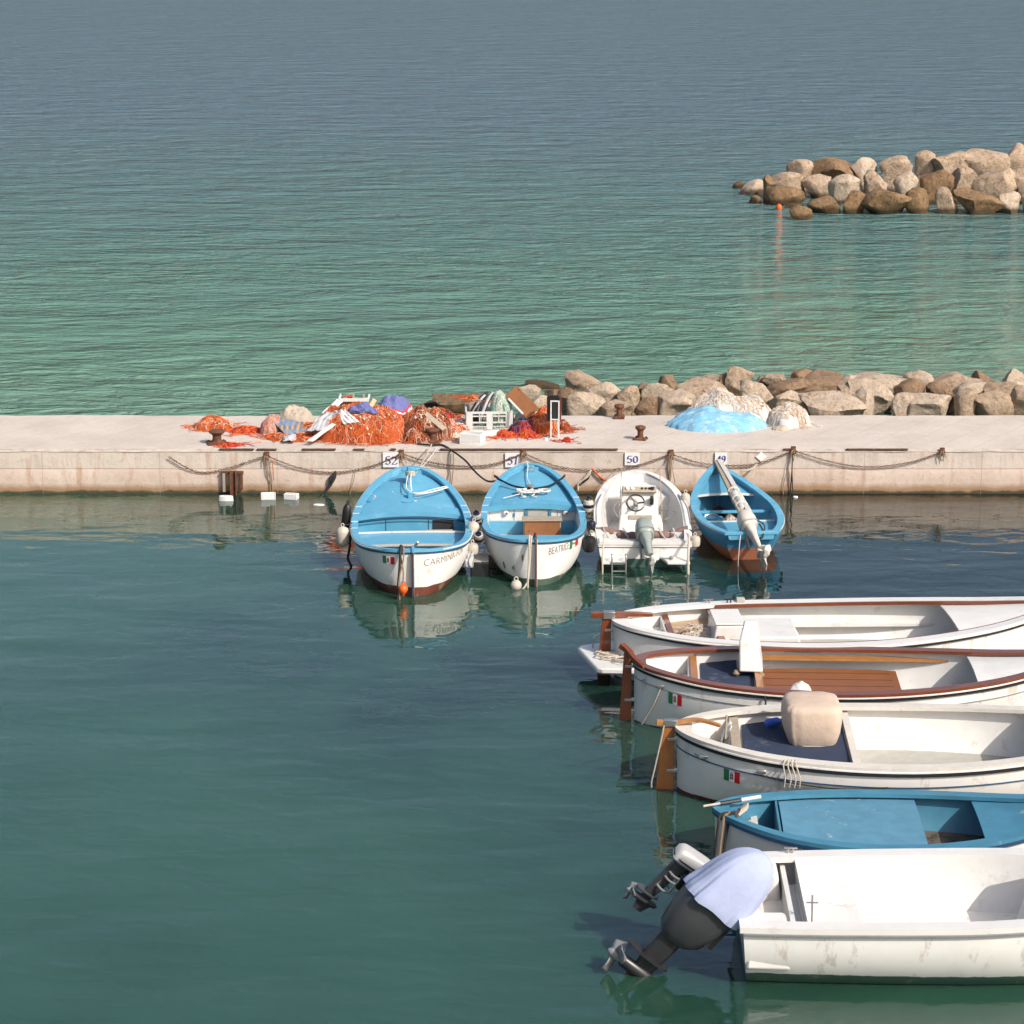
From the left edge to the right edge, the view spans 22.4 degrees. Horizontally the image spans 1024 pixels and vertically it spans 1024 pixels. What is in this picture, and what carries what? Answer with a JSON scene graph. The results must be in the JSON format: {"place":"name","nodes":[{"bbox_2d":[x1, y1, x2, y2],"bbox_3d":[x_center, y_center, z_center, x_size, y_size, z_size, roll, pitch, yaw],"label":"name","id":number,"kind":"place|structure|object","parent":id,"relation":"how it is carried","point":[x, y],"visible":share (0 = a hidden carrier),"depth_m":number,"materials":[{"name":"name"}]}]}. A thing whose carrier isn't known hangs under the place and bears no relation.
{"place":"outdoors","nodes":[
{"label":"outdoors","id":0,"kind":"place"},
{"bbox_2d":[0,0,1023,415],"bbox_3d":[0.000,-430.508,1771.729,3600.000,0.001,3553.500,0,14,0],"label":"sea water","id":1,"kind":"structure","parent":0,"point":[248,206],"depth_m":87.13,"materials":[{"name":"liquid"}]},
{"bbox_2d":[431,393,491,415],"bbox_3d":[-0.849,-2.115,53.168,1.664,0.751,1.248,2,14,-1],"label":"boulder","id":2,"kind":"object","parent":1,"relation":"on","point":[456,405],"visible":0.32,"depth_m":52.76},
{"bbox_2d":[525,379,560,388],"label":"boulder","id":3,"kind":"object","parent":1,"relation":"in","point":[541,384],"visible":0.69,"depth_m":55.73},
{"bbox_2d":[557,387,574,415],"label":"boulder","id":4,"kind":"object","parent":1,"relation":"on","point":[564,393],"visible":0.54,"depth_m":51.02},
{"bbox_2d":[565,370,601,391],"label":"boulder","id":5,"kind":"object","parent":1,"relation":"on","point":[578,381],"visible":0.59,"depth_m":51.70,"materials":[{"name":"beige stone"}]},
{"bbox_2d":[566,392,605,415],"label":"boulder","id":6,"kind":"object","parent":1,"relation":"on","point":[583,404],"visible":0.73,"depth_m":50.11,"materials":[{"name":"stone"}]},
{"bbox_2d":[587,381,620,401],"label":"boulder","id":7,"kind":"object","parent":1,"relation":"on","point":[607,391],"visible":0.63,"depth_m":50.63,"materials":[{"name":"stone"}]},
{"bbox_2d":[598,399,633,415],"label":"boulder","id":8,"kind":"object","parent":1,"relation":"on","point":[608,408],"visible":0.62,"depth_m":49.75,"materials":[{"name":"beige stone"}]},
{"bbox_2d":[616,385,639,415],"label":"boulder","id":9,"kind":"object","parent":1,"relation":"on","point":[630,393],"visible":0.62,"depth_m":50.50,"materials":[{"name":"beige stone"}]},
{"bbox_2d":[633,396,658,415],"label":"boulder","id":10,"kind":"object","parent":1,"relation":"on","point":[648,405],"visible":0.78,"depth_m":49.82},
{"bbox_2d":[641,383,672,397],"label":"boulder","id":11,"kind":"object","parent":1,"relation":"on","point":[656,390],"visible":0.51,"depth_m":50.78,"materials":[{"name":"stone"}]},
{"bbox_2d":[658,388,695,414],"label":"boulder","id":12,"kind":"object","parent":1,"relation":"in","point":[676,401],"visible":0.58,"depth_m":49.86,"materials":[{"name":"stone"}]},
{"bbox_2d":[675,376,728,398],"bbox_3d":[3.716,-2.078,51.006,0.897,1.143,1.128,10,17,36],"label":"boulder","id":13,"kind":"object","parent":1,"relation":"on","point":[697,386],"visible":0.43,"depth_m":50.68,"materials":[{"name":"beige stone"}]},
{"bbox_2d":[725,366,754,387],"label":"boulder","id":14,"kind":"object","parent":1,"relation":"on","point":[736,374],"visible":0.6,"depth_m":51.61,"materials":[{"name":"beige stone"}]},
{"bbox_2d":[739,179,762,194],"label":"boulder","id":15,"kind":"object","parent":1,"relation":"in","point":[753,187],"visible":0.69,"depth_m":88.76,"materials":[{"name":"stone"}]},
{"bbox_2d":[740,379,772,404],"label":"boulder","id":16,"kind":"object","parent":1,"relation":"on","point":[750,387],"visible":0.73,"depth_m":50.41,"materials":[{"name":"stone"}]},
{"bbox_2d":[763,186,804,204],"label":"boulder","id":17,"kind":"object","parent":1,"relation":"in","point":[783,195],"visible":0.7,"depth_m":85.92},
{"bbox_2d":[771,172,803,191],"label":"boulder","id":18,"kind":"object","parent":1,"relation":"in","point":[793,179],"visible":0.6,"depth_m":87.51,"materials":[{"name":"beige stone"}]},
{"bbox_2d":[766,377,809,404],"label":"boulder","id":19,"kind":"object","parent":1,"relation":"on","point":[800,385],"visible":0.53,"depth_m":50.86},
{"bbox_2d":[768,390,810,414],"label":"boulder","id":20,"kind":"object","parent":1,"relation":"on","point":[791,396],"visible":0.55,"depth_m":50.07,"materials":[{"name":"stone"}]},
{"bbox_2d":[786,159,813,194],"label":"boulder","id":21,"kind":"object","parent":1,"relation":"in","point":[804,167],"visible":0.62,"depth_m":88.43,"materials":[{"name":"beige stone"}]},
{"bbox_2d":[789,205,812,219],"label":"boulder","id":22,"kind":"object","parent":1,"relation":"in","point":[798,212],"visible":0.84,"depth_m":82.28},
{"bbox_2d":[801,174,830,198],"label":"boulder","id":23,"kind":"object","parent":1,"relation":"in","point":[815,186],"visible":0.84,"depth_m":87.56,"materials":[{"name":"beige stone"}]},
{"bbox_2d":[807,195,840,213],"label":"boulder","id":24,"kind":"object","parent":1,"relation":"in","point":[827,204],"visible":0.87,"depth_m":83.75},
{"bbox_2d":[804,369,844,392],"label":"boulder","id":25,"kind":"object","parent":1,"relation":"on","point":[822,380],"visible":0.34,"depth_m":51.66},
{"bbox_2d":[798,390,866,415],"bbox_3d":[6.142,-1.837,50.248,1.347,1.021,1.011,8,14,-2],"label":"boulder","id":26,"kind":"object","parent":1,"relation":"on","point":[831,402],"visible":0.74,"depth_m":49.89,"materials":[{"name":"stone"}]},
{"bbox_2d":[853,388,874,414],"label":"boulder","id":27,"kind":"object","parent":26,"relation":"on","point":[865,396],"visible":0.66,"depth_m":50.07,"materials":[{"name":"stone"}]},
{"bbox_2d":[811,157,855,179],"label":"boulder","id":28,"kind":"object","parent":1,"relation":"in","point":[832,167],"visible":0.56,"depth_m":88.33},
{"bbox_2d":[828,174,860,204],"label":"boulder","id":29,"kind":"object","parent":1,"relation":"in","point":[841,187],"visible":0.68,"depth_m":85.93,"materials":[{"name":"stone"}]},
{"bbox_2d":[843,190,864,213],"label":"boulder","id":30,"kind":"object","parent":1,"relation":"in","point":[852,202],"visible":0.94,"depth_m":83.64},
{"bbox_2d":[851,157,876,191],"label":"boulder","id":31,"kind":"object","parent":1,"relation":"in","point":[860,167],"visible":0.61,"depth_m":88.50,"materials":[{"name":"stone"}]},
{"bbox_2d":[848,377,894,414],"bbox_3d":[6.993,-2.032,51.127,1.028,1.219,0.771,14,14,-3],"label":"boulder","id":32,"kind":"object","parent":1,"relation":"on","point":[883,396],"visible":0.5,"depth_m":50.85,"materials":[{"name":"stone"}]},
{"bbox_2d":[863,169,887,193],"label":"boulder","id":33,"kind":"object","parent":1,"relation":"in","point":[873,179],"visible":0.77,"depth_m":85.90,"materials":[{"name":"beige stone"}]},
{"bbox_2d":[853,372,905,414],"bbox_3d":[7.470,-2.366,51.971,1.394,0.869,1.045,0,14,0],"label":"boulder","id":34,"kind":"object","parent":1,"relation":"on","point":[890,381],"visible":0.38,"depth_m":51.75,"materials":[{"name":"stone"}]},
{"bbox_2d":[861,188,911,213],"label":"boulder","id":35,"kind":"object","parent":1,"relation":"in","point":[878,201],"visible":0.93,"depth_m":83.40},
{"bbox_2d":[879,155,912,191],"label":"boulder","id":36,"kind":"object","parent":1,"relation":"in","point":[892,168],"visible":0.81,"depth_m":88.32,"materials":[{"name":"beige stone"}]},
{"bbox_2d":[893,171,918,194],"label":"boulder","id":37,"kind":"object","parent":1,"relation":"in","point":[905,182],"visible":0.69,"depth_m":85.89,"materials":[{"name":"stone"}]},
{"bbox_2d":[893,378,925,415],"bbox_3d":[7.775,-2.018,51.131,0.628,1.308,0.471,10,14,-2],"label":"boulder","id":38,"kind":"object","parent":1,"relation":"on","point":[912,385],"visible":0.38,"depth_m":50.93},
{"bbox_2d":[905,187,928,213],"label":"boulder","id":39,"kind":"object","parent":1,"relation":"in","point":[918,203],"visible":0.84,"depth_m":83.71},
{"bbox_2d":[903,370,933,383],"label":"boulder","id":40,"kind":"object","parent":1,"relation":"on","point":[925,377],"visible":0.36,"depth_m":51.80,"materials":[{"name":"stone"}]},
{"bbox_2d":[914,150,935,186],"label":"boulder","id":41,"kind":"object","parent":1,"relation":"in","point":[924,164],"visible":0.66,"depth_m":88.34,"materials":[{"name":"beige stone"}]},
{"bbox_2d":[901,392,951,415],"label":"boulder","id":42,"kind":"object","parent":1,"relation":"on","point":[927,404],"visible":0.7,"depth_m":49.96,"materials":[{"name":"stone"}]},
{"bbox_2d":[890,393,913,415],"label":"boulder","id":43,"kind":"object","parent":42,"relation":"on","point":[900,404],"visible":0.73,"depth_m":50.01,"materials":[{"name":"stone"}]},
{"bbox_2d":[920,169,954,204],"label":"boulder","id":44,"kind":"object","parent":1,"relation":"in","point":[931,183],"visible":0.59,"depth_m":85.87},
{"bbox_2d":[925,381,953,415],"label":"boulder","id":45,"kind":"object","parent":1,"relation":"on","point":[938,387],"visible":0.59,"depth_m":50.92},
{"bbox_2d":[935,187,957,213],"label":"boulder","id":46,"kind":"object","parent":1,"relation":"in","point":[945,202],"visible":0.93,"depth_m":83.69,"materials":[{"name":"beige stone"}]},
{"bbox_2d":[932,151,974,173],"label":"boulder","id":47,"kind":"object","parent":1,"relation":"in","point":[950,163],"visible":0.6,"depth_m":87.99,"materials":[{"name":"beige stone"}]},
{"bbox_2d":[925,371,982,415],"bbox_3d":[8.818,-2.228,52.006,1.394,1.174,1.046,-12,14,3],"label":"boulder","id":48,"kind":"object","parent":1,"relation":"on","point":[953,380],"visible":0.29,"depth_m":51.56,"materials":[{"name":"beige stone"}]},
{"bbox_2d":[951,167,978,203],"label":"boulder","id":49,"kind":"object","parent":1,"relation":"in","point":[965,177],"visible":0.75,"depth_m":85.81,"materials":[{"name":"beige stone"}]},
{"bbox_2d":[954,388,977,415],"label":"boulder","id":50,"kind":"object","parent":1,"relation":"on","point":[965,403],"visible":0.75,"depth_m":50.02,"materials":[{"name":"beige stone"}]},
{"bbox_2d":[952,381,987,415],"bbox_3d":[9.104,-2.084,51.138,0.862,1.014,0.575,-6,15,-22],"label":"boulder","id":51,"kind":"object","parent":1,"relation":"in","point":[977,386],"visible":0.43,"depth_m":50.91,"materials":[{"name":"stone"}]},
{"bbox_2d":[952,188,1002,214],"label":"boulder","id":52,"kind":"object","parent":1,"relation":"in","point":[972,202],"visible":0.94,"depth_m":83.51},
{"bbox_2d":[974,390,1013,415],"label":"boulder","id":53,"kind":"object","parent":1,"relation":"on","point":[995,402],"visible":0.74,"depth_m":49.95,"materials":[{"name":"beige stone"}]},
{"bbox_2d":[972,168,1018,196],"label":"boulder","id":54,"kind":"object","parent":1,"relation":"in","point":[996,183],"visible":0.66,"depth_m":85.71,"materials":[{"name":"beige stone"}]},
{"bbox_2d":[964,148,1010,175],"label":"boulder","id":55,"kind":"object","parent":54,"relation":"on","point":[983,161],"visible":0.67,"depth_m":88.03,"materials":[{"name":"beige stone"}]},
{"bbox_2d":[983,381,1016,395],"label":"boulder","id":56,"kind":"object","parent":1,"relation":"in","point":[1006,387],"visible":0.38,"depth_m":50.75,"materials":[{"name":"beige stone"}]},
{"bbox_2d":[996,191,1020,213],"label":"boulder","id":57,"kind":"object","parent":1,"relation":"in","point":[1010,201],"visible":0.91,"depth_m":83.77,"materials":[{"name":"stone"}]},
{"bbox_2d":[1002,369,1023,384],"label":"boulder","id":58,"kind":"object","parent":1,"relation":"on","point":[1015,376],"visible":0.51,"depth_m":51.83,"materials":[{"name":"stone"}]},
{"bbox_2d":[1008,143,1023,169],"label":"boulder","id":59,"kind":"object","parent":1,"relation":"in","point":[1016,154],"visible":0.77,"depth_m":88.18,"materials":[{"name":"beige stone"}]},
{"bbox_2d":[1010,384,1023,414],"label":"boulder","id":60,"kind":"object","parent":1,"relation":"on","point":[1017,396],"visible":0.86,"depth_m":50.04,"materials":[{"name":"beige stone"}]},
{"bbox_2d":[0,493,1023,1023],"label":"harbour water","id":61,"kind":"structure","parent":0,"point":[278,761],"depth_m":32.02,"materials":[{"name":"liquid"}]},
{"bbox_2d":[221,470,243,495],"bbox_3d":[-4.999,-0.112,46.332,0.400,1.300,0.155,0,14,0],"label":"rusty pile","id":62,"kind":"object","parent":61,"relation":"in","point":[233,482],"visible":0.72,"depth_m":46.21,"materials":[{"name":"metal"}]},
{"bbox_2d":[350,466,472,597],"bbox_3d":[-1.628,0.346,41.985,1.978,1.422,4.846,-1,14,-3],"label":"fishing boat","id":63,"kind":"object","parent":61,"relation":"on","point":[391,513],"visible":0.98,"depth_m":41.98,"materials":[{"name":"blue paint"}]},
{"bbox_2d":[336,523,351,546],"bbox_3d":[-2.702,0.354,41.527,0.208,0.394,0.328,3,14,12],"label":"fender","id":64,"kind":"object","parent":63,"relation":"hanging from","point":[342,536],"visible":1,"depth_m":41.40,"materials":[{"name":"white plastic"}]},
{"bbox_2d":[470,554,489,575],"bbox_3d":[-0.510,0.850,41.179,0.300,0.268,0.500,0,14,0],"label":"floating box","id":65,"kind":"object","parent":61,"relation":"on","point":[481,564],"visible":0.85,"depth_m":40.95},
{"bbox_2d":[481,463,586,586],"bbox_3d":[0.343,0.300,42.588,1.714,1.211,4.784,0,14,-1],"label":"fishing boat","id":66,"kind":"object","parent":61,"relation":"on","point":[553,558],"visible":0.93,"depth_m":43.00,"materials":[{"name":"blue paint"}]},
{"bbox_2d":[522,516,561,534],"bbox_3d":[0.499,0.249,42.895,0.660,0.303,0.280,0,14,-1],"label":"engine box","id":67,"kind":"object","parent":66,"relation":"on","point":[544,525],"visible":0.77,"depth_m":42.78,"materials":[{"name":"brown wood"}]},
{"bbox_2d":[582,521,595,552],"bbox_3d":[1.231,0.358,41.528,0.220,0.334,0.810,0,25,0],"label":"fender","id":68,"kind":"object","parent":66,"relation":"hanging from","point":[588,543],"visible":1,"depth_m":41.19,"materials":[{"name":"black rubber"}]},
{"bbox_2d":[593,470,691,578],"bbox_3d":[2.123,0.328,42.384,1.587,1.216,3.949,0,14,0],"label":"motorboat","id":69,"kind":"object","parent":61,"relation":"on","point":[640,532],"visible":0.92,"depth_m":42.51,"materials":[{"name":"white plastic"}]},
{"bbox_2d":[690,464,784,569],"bbox_3d":[3.737,0.210,43.087,1.504,1.106,4.562,-1,14,-4],"label":"fishing boat","id":70,"kind":"object","parent":61,"relation":"on","point":[710,495],"visible":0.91,"depth_m":42.82,"materials":[{"name":"blue paint"}]},
{"bbox_2d":[714,459,750,511],"bbox_3d":[3.683,-0.429,43.612,0.218,0.194,3.468,-1,14,-3],"label":"bundled mast","id":71,"kind":"object","parent":70,"relation":"on","point":[739,502],"visible":0.99,"depth_m":43.28,"materials":[{"name":"fabric"}]},
{"bbox_2d":[578,596,1023,680],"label":"fishing boat","id":72,"kind":"object","parent":61,"relation":"on","point":[963,622],"visible":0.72,"depth_m":36.37,"materials":[{"name":"white paint"}]},
{"bbox_2d":[662,623,710,637],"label":"fishing net heap","id":73,"kind":"object","parent":72,"relation":"in","point":[697,630],"visible":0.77,"depth_m":35.77,"materials":[{"name":"beige fabric"}]},
{"bbox_2d":[708,609,743,639],"bbox_3d":[2.941,1.681,35.803,0.476,0.495,0.740,-1,14,-2],"label":"fish box","id":74,"kind":"object","parent":72,"relation":"in","point":[727,624],"visible":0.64,"depth_m":35.50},
{"bbox_2d":[600,843,1023,984],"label":"motorboat","id":75,"kind":"object","parent":61,"relation":"on","point":[932,916],"visible":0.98,"depth_m":26.01,"materials":[{"name":"white plastic"}]},
{"bbox_2d":[619,643,1023,727],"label":"fishing boat","id":76,"kind":"object","parent":61,"relation":"on","point":[688,681],"visible":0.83,"depth_m":33.97,"materials":[{"name":"white wood"}]},
{"bbox_2d":[733,621,764,677],"bbox_3d":[3.117,1.810,34.132,0.420,0.593,0.677,1,14,3],"label":"white console","id":77,"kind":"object","parent":76,"relation":"on","point":[750,656],"visible":1,"depth_m":33.95,"materials":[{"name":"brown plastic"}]},
{"bbox_2d":[656,703,1023,801],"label":"fishing boat","id":78,"kind":"object","parent":61,"relation":"on","point":[941,747],"visible":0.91,"depth_m":31.33,"materials":[{"name":"white paint"}]},
{"bbox_2d":[781,691,842,746],"bbox_3d":[3.637,2.522,31.469,0.704,0.530,0.771,0,14,0],"label":"covered box","id":79,"kind":"object","parent":78,"relation":"on","point":[811,718],"visible":1,"depth_m":31.15,"materials":[{"name":"beige fabric"}]},
{"bbox_2d":[712,789,1023,856],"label":"fishing boat","id":80,"kind":"object","parent":61,"relation":"on","point":[827,819],"visible":0.68,"depth_m":29.25,"materials":[{"name":"blue paint"}]},
{"bbox_2d":[0,415,1023,493],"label":"concrete quay","id":81,"kind":"structure","parent":0,"point":[94,454],"depth_m":46.33,"materials":[{"name":"concrete"}]},
{"bbox_2d":[181,414,246,431],"bbox_3d":[-5.553,-1.695,48.051,1.220,0.248,1.004,0,14,0],"label":"fishing net heap","id":82,"kind":"object","parent":81,"relation":"on","point":[206,423],"visible":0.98,"depth_m":47.84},
{"bbox_2d":[206,429,226,445],"bbox_3d":[-5.322,-1.362,46.658,0.360,0.268,0.312,-4,14,-14],"label":"bollard","id":83,"kind":"object","parent":81,"relation":"on","point":[216,436],"visible":1,"depth_m":46.58,"materials":[{"name":"metal"}]},
{"bbox_2d":[222,425,259,436],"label":"fishing net heap","id":84,"kind":"object","parent":81,"relation":"on","point":[244,430],"visible":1,"depth_m":47.50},
{"bbox_2d":[250,414,279,436],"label":"fishing net heap","id":85,"kind":"object","parent":81,"relation":"on","point":[268,423],"visible":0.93,"depth_m":47.31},
{"bbox_2d":[249,430,318,443],"bbox_3d":[-3.893,-1.424,47.186,1.682,0.141,1.246,-5,15,-19],"label":"fishing net heap","id":86,"kind":"object","parent":81,"relation":"on","point":[279,435],"visible":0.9,"depth_m":46.94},
{"bbox_2d":[279,404,314,421],"bbox_3d":[-4.038,-1.829,48.337,0.761,0.369,0.656,0,14,0],"label":"sack","id":87,"kind":"object","parent":81,"relation":"on","point":[296,413],"visible":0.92,"depth_m":48.15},
{"bbox_2d":[301,421,314,432],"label":"fishing net heap","id":88,"kind":"object","parent":81,"relation":"on","point":[306,425],"visible":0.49,"depth_m":47.30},
{"bbox_2d":[275,418,305,434],"bbox_3d":[-4.130,-1.580,47.305,0.758,0.240,0.666,0,14,0],"label":"plaid cloth","id":89,"kind":"object","parent":88,"relation":"on","point":[286,426],"visible":1,"depth_m":47.23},
{"bbox_2d":[312,401,403,446],"bbox_3d":[-2.681,-1.700,47.187,2.645,0.676,1.787,0,14,0],"label":"fishing net heap","id":90,"kind":"object","parent":81,"relation":"on","point":[385,426],"visible":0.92,"depth_m":46.73,"materials":[{"name":"fabric"}]},
{"bbox_2d":[306,412,335,431],"bbox_3d":[-3.444,-1.639,46.923,0.318,0.302,0.608,8,16,30],"label":"grey cloth","id":91,"kind":"object","parent":90,"relation":"on","point":[321,422],"visible":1,"depth_m":46.89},
{"bbox_2d":[349,402,379,413],"bbox_3d":[-2.670,-1.891,46.948,0.598,0.174,0.334,0,14,0],"label":"indigo cloth","id":92,"kind":"object","parent":90,"relation":"on","point":[363,407],"visible":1,"depth_m":46.85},
{"bbox_2d":[378,394,412,415],"bbox_3d":[-2.185,-1.957,47.893,0.740,0.433,0.920,0,14,0],"label":"striped tarp","id":93,"kind":"object","parent":90,"relation":"on","point":[400,405],"visible":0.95,"depth_m":47.69,"materials":[{"name":"fabric"}]},
{"bbox_2d":[393,428,449,444],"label":"fishing net heap","id":94,"kind":"object","parent":81,"relation":"on","point":[410,435],"visible":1,"depth_m":46.73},
{"bbox_2d":[398,404,458,443],"bbox_3d":[-1.567,-1.694,47.259,1.854,0.629,1.500,0,14,0],"label":"fishing net heap","id":95,"kind":"object","parent":81,"relation":"on","point":[415,418],"visible":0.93,"depth_m":46.94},
{"bbox_2d":[450,419,469,439],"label":"fishing net heap","id":96,"kind":"object","parent":81,"relation":"on","point":[457,428],"visible":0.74,"depth_m":47.16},
{"bbox_2d":[459,430,484,444],"bbox_3d":[-0.714,-1.335,46.688,0.400,0.200,0.300,4,15,17],"label":"foam box","id":97,"kind":"object","parent":81,"relation":"on","point":[466,437],"visible":1,"depth_m":46.57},
{"bbox_2d":[465,403,512,430],"bbox_3d":[-0.434,-1.753,47.980,0.872,0.384,0.810,0,14,-2],"label":"plastic crate","id":98,"kind":"object","parent":81,"relation":"on","point":[488,418],"visible":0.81,"depth_m":47.59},
{"bbox_2d":[470,391,493,423],"bbox_3d":[-0.573,-1.932,47.875,0.515,0.577,0.294,0,14,0],"label":"black bundle","id":99,"kind":"object","parent":98,"relation":"in","point":[479,405],"visible":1,"depth_m":47.85,"materials":[{"name":"rubber"}]},
{"bbox_2d":[474,390,513,429],"bbox_3d":[-0.094,-1.924,47.874,0.965,0.678,1.092,7,16,26],"label":"mint net","id":100,"kind":"object","parent":98,"relation":"in","point":[500,401],"visible":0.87,"depth_m":47.68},
{"bbox_2d":[507,416,555,436],"bbox_3d":[0.273,-1.619,47.630,1.086,0.303,0.992,0,14,0],"label":"fishing net heap","id":101,"kind":"object","parent":81,"relation":"on","point":[518,425],"visible":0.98,"depth_m":47.44,"materials":[{"name":"fabric"}]},
{"bbox_2d":[505,386,538,418],"bbox_3d":[0.182,-2.018,47.627,0.692,0.540,0.217,13,19,42],"label":"brown board","id":102,"kind":"object","parent":101,"relation":"on","point":[528,407],"visible":1,"depth_m":47.61,"materials":[{"name":"brown wood"}]},
{"bbox_2d":[531,405,575,436],"bbox_3d":[0.593,-1.719,47.618,0.952,0.504,0.983,-10,17,-34],"label":"fishing net heap","id":103,"kind":"object","parent":81,"relation":"on","point":[541,424],"visible":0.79,"depth_m":47.40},
{"bbox_2d":[547,395,560,437],"bbox_3d":[0.764,-1.738,47.100,0.254,0.783,0.145,2,14,7],"label":"lamp box","id":104,"kind":"object","parent":81,"relation":"on","point":[553,408],"visible":1,"depth_m":47.02,"materials":[{"name":"black metal"}]},
{"bbox_2d":[666,405,767,432],"bbox_3d":[3.811,-1.788,48.153,1.908,0.380,1.295,0,14,0],"label":"blue tarp","id":105,"kind":"object","parent":81,"relation":"on","point":[707,418],"visible":0.99,"depth_m":47.81,"materials":[{"name":"plastic"}]},
{"bbox_2d":[662,387,771,425],"bbox_3d":[4.036,-2.037,48.567,2.440,0.661,1.377,0,14,0],"label":"fishing net heap","id":106,"kind":"object","parent":81,"relation":"on","point":[723,399],"visible":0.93,"depth_m":48.24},
{"bbox_2d":[767,401,822,429],"bbox_3d":[5.163,-1.840,48.257,1.211,0.431,1.068,12,18,39],"label":"fishing net heap","id":107,"kind":"object","parent":81,"relation":"on","point":[797,414],"visible":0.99,"depth_m":48.05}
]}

